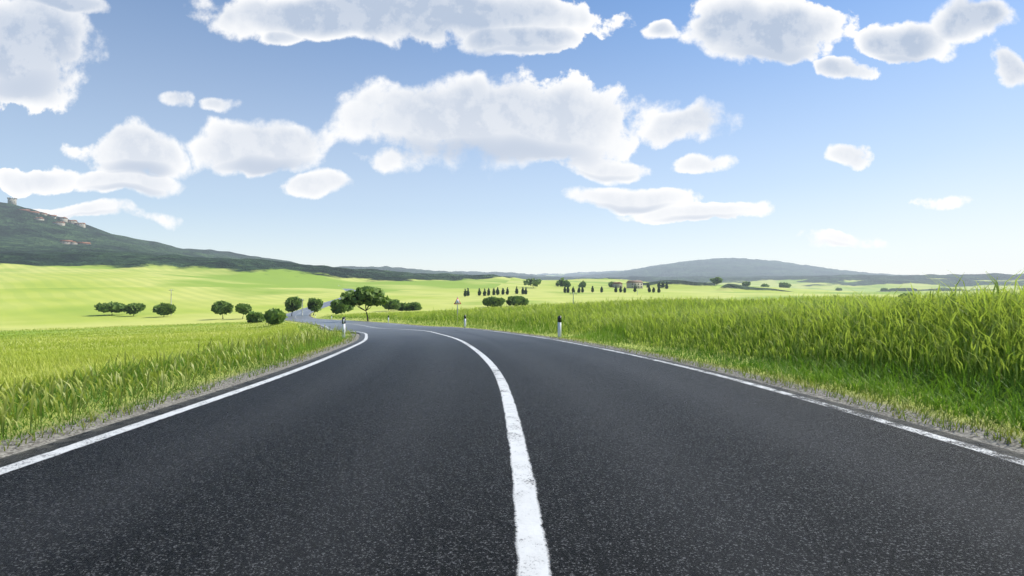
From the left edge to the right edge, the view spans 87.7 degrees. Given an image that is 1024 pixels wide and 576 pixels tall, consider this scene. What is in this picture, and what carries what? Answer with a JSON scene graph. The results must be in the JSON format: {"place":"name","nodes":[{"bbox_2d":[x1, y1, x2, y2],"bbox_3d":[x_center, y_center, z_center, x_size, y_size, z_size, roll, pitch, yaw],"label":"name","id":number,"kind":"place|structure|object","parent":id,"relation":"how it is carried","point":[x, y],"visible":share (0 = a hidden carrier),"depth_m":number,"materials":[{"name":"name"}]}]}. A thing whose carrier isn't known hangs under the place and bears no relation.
{"place":"outdoors","nodes":[
{"label":"outdoors","id":0,"kind":"place"},
{"bbox_2d":[0,289,1023,575],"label":"road","id":1,"kind":"structure","parent":0,"point":[382,449],"depth_m":2.97,"materials":[{"name":"grey asphalt"}]},
{"bbox_2d":[0,309,367,474],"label":"road line","id":2,"kind":"object","parent":1,"relation":"on","point":[38,458],"visible":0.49,"depth_m":4.34,"materials":[{"name":"paint"}]},
{"bbox_2d":[295,303,550,575],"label":"road line","id":3,"kind":"object","parent":1,"relation":"on","point":[532,549],"visible":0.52,"depth_m":2.67,"materials":[{"name":"paint"}]},
{"bbox_2d":[308,313,1023,464],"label":"road line","id":4,"kind":"object","parent":1,"relation":"on","point":[941,438],"visible":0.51,"depth_m":5.19,"materials":[{"name":"paint"}]},
{"bbox_2d":[0,202,1023,457],"bbox_3d":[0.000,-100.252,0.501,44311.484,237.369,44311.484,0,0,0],"label":"ground","id":5,"kind":"structure","parent":0,"point":[48,280],"depth_m":338.50,"materials":[{"name":"green plant"}]},
{"bbox_2d":[7,197,16,204],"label":"building","id":6,"kind":"structure","parent":5,"relation":"on","point":[12,201],"depth_m":944.52,"materials":[{"name":"stone"}]},
{"bbox_2d":[52,221,64,225],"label":"town house","id":7,"kind":"structure","parent":5,"relation":"on","point":[61,223],"depth_m":868.37,"materials":[{"name":"paint"}]},
{"bbox_2d":[58,217,67,221],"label":"town house","id":8,"kind":"structure","parent":5,"relation":"on","point":[64,219],"depth_m":919.98,"materials":[{"name":"paint"}]},
{"bbox_2d":[60,240,72,244],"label":"town house","id":9,"kind":"structure","parent":5,"relation":"on","point":[65,241],"depth_m":760.46,"materials":[{"name":"paint"}]},
{"bbox_2d":[68,220,77,223],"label":"town house","id":10,"kind":"structure","parent":5,"relation":"on","point":[72,221],"depth_m":932.38,"materials":[{"name":"paint"}]},
{"bbox_2d":[74,222,85,227],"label":"town house","id":11,"kind":"structure","parent":5,"relation":"on","point":[82,224],"depth_m":927.52,"materials":[{"name":"paint"}]},
{"bbox_2d":[78,242,90,244],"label":"town house","id":12,"kind":"structure","parent":5,"relation":"on","point":[87,243],"depth_m":768.77,"materials":[{"name":"stone"}]},
{"bbox_2d":[94,301,124,312],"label":"tree","id":13,"kind":"object","parent":5,"relation":"on","point":[111,307],"visible":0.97,"depth_m":159.86,"materials":[{"name":"green plant"}]},
{"bbox_2d":[121,303,145,315],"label":"tree","id":14,"kind":"object","parent":5,"relation":"on","point":[133,308],"visible":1,"depth_m":156.06,"materials":[{"name":"green plant"}]},
{"bbox_2d":[150,303,176,315],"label":"tree","id":15,"kind":"object","parent":5,"relation":"on","point":[161,309],"visible":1,"depth_m":151.07,"materials":[{"name":"green plant"}]},
{"bbox_2d":[0,319,355,450],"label":"grass","id":16,"kind":"structure","parent":5,"relation":"on","point":[22,383],"depth_m":9.45,"materials":[{"name":"green plant"}]},
{"bbox_2d":[211,300,233,318],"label":"tree","id":17,"kind":"object","parent":5,"relation":"on","point":[221,307],"visible":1,"depth_m":131.91,"materials":[{"name":"green plant"}]},
{"bbox_2d":[235,303,252,318],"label":"tree","id":18,"kind":"object","parent":5,"relation":"on","point":[243,308],"visible":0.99,"depth_m":130.78,"materials":[{"name":"green plant"}]},
{"bbox_2d":[246,311,264,322],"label":"bush","id":19,"kind":"object","parent":5,"relation":"on","point":[253,317],"visible":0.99,"depth_m":103.72,"materials":[{"name":"green plant"}]},
{"bbox_2d":[263,308,287,324],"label":"tree","id":20,"kind":"object","parent":5,"relation":"on","point":[273,316],"visible":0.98,"depth_m":74.67,"materials":[{"name":"green plant"}]},
{"bbox_2d":[284,296,301,315],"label":"tree","id":21,"kind":"object","parent":5,"relation":"on","point":[292,304],"visible":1,"depth_m":139.76,"materials":[{"name":"green plant"}]},
{"bbox_2d":[307,298,322,314],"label":"tree","id":22,"kind":"object","parent":5,"relation":"on","point":[314,304],"visible":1,"depth_m":144.09,"materials":[{"name":"green plant"}]},
{"bbox_2d":[330,299,353,314],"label":"tree","id":23,"kind":"object","parent":5,"relation":"on","point":[337,306],"visible":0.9,"depth_m":129.06,"materials":[{"name":"green plant"}]},
{"bbox_2d":[342,317,344,337],"bbox_3d":[-6.205,1.597,19.664,0.125,1.050,0.112,0,0,-15],"label":"marker post","id":24,"kind":"object","parent":5,"relation":"on","point":[343,324],"visible":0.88,"depth_m":19.62,"materials":[{"name":"plastic"}]},
{"bbox_2d":[340,285,389,320],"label":"tree","id":25,"kind":"object","parent":5,"relation":"on","point":[368,296],"visible":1,"depth_m":70.94,"materials":[{"name":"green plant"}]},
{"bbox_2d":[382,299,401,309],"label":"bush","id":26,"kind":"object","parent":5,"relation":"on","point":[393,304],"visible":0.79,"depth_m":162.14,"materials":[{"name":"green plant"}]},
{"bbox_2d":[396,302,406,310],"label":"bush","id":27,"kind":"object","parent":5,"relation":"on","point":[402,305],"visible":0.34,"depth_m":165.33,"materials":[{"name":"green plant"}]},
{"bbox_2d":[403,302,421,310],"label":"bush","id":28,"kind":"object","parent":5,"relation":"on","point":[411,306],"visible":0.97,"depth_m":162.66,"materials":[{"name":"green plant"}]},
{"bbox_2d":[454,297,460,321],"bbox_3d":[-4.167,1.845,40.795,0.600,2.350,0.082,0,0,-23],"label":"warning sign","id":29,"kind":"object","parent":5,"relation":"on","point":[457,301],"visible":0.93,"depth_m":40.78,"materials":[{"name":"metal"}]},
{"bbox_2d":[482,296,504,306],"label":"bush","id":30,"kind":"object","parent":5,"relation":"on","point":[493,301],"visible":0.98,"depth_m":171.58,"materials":[{"name":"green plant"}]},
{"bbox_2d":[505,296,528,305],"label":"bush","id":31,"kind":"object","parent":5,"relation":"on","point":[516,300],"visible":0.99,"depth_m":181.02,"materials":[{"name":"green plant"}]},
{"bbox_2d":[523,278,541,287],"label":"tree","id":32,"kind":"object","parent":5,"relation":"on","point":[534,282],"visible":1,"depth_m":416.63,"materials":[{"name":"green plant"}]},
{"bbox_2d":[558,316,560,336],"bbox_3d":[1.751,1.538,19.588,0.125,1.050,0.112,0,0,-13],"label":"marker post","id":33,"kind":"object","parent":5,"relation":"on","point":[559,326],"visible":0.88,"depth_m":19.54,"materials":[{"name":"plastic"}]},
{"bbox_2d":[556,277,570,286],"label":"tree","id":34,"kind":"object","parent":5,"relation":"on","point":[562,282],"visible":0.91,"depth_m":454.62,"materials":[{"name":"green plant"}]},
{"bbox_2d":[578,281,585,286],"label":"tree","id":35,"kind":"object","parent":5,"relation":"on","point":[582,283],"visible":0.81,"depth_m":479.02,"materials":[{"name":"green plant"}]},
{"bbox_2d":[612,281,622,287],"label":"house","id":36,"kind":"structure","parent":5,"relation":"on","point":[617,284],"depth_m":509.56,"materials":[{"name":"paint"}]},
{"bbox_2d":[626,280,642,288],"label":"farmhouse","id":37,"kind":"object","parent":5,"relation":"on","point":[637,283],"visible":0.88,"depth_m":507.08,"materials":[{"name":"paint"}]},
{"bbox_2d":[319,268,1023,447],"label":"grass","id":38,"kind":"structure","parent":5,"relation":"on","point":[967,335],"depth_m":7.95,"materials":[{"name":"green plant"}]},
{"bbox_2d":[710,277,722,283],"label":"tree","id":39,"kind":"object","parent":5,"relation":"on","point":[716,280],"visible":1,"depth_m":646.75,"materials":[{"name":"green plant"}]},
{"bbox_2d":[742,281,750,285],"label":"tree","id":40,"kind":"object","parent":5,"relation":"on","point":[745,283],"visible":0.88,"depth_m":717.53,"materials":[{"name":"green plant"}]},
{"bbox_2d":[779,282,791,287],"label":"tree","id":41,"kind":"object","parent":5,"relation":"on","point":[785,285],"visible":0.94,"depth_m":780.26,"materials":[{"name":"green plant"}]},
{"bbox_2d":[0,0,1023,274],"label":"sky","id":42,"kind":"structure","parent":0,"point":[516,136],"materials":[{"name":"blue"}]}
]}

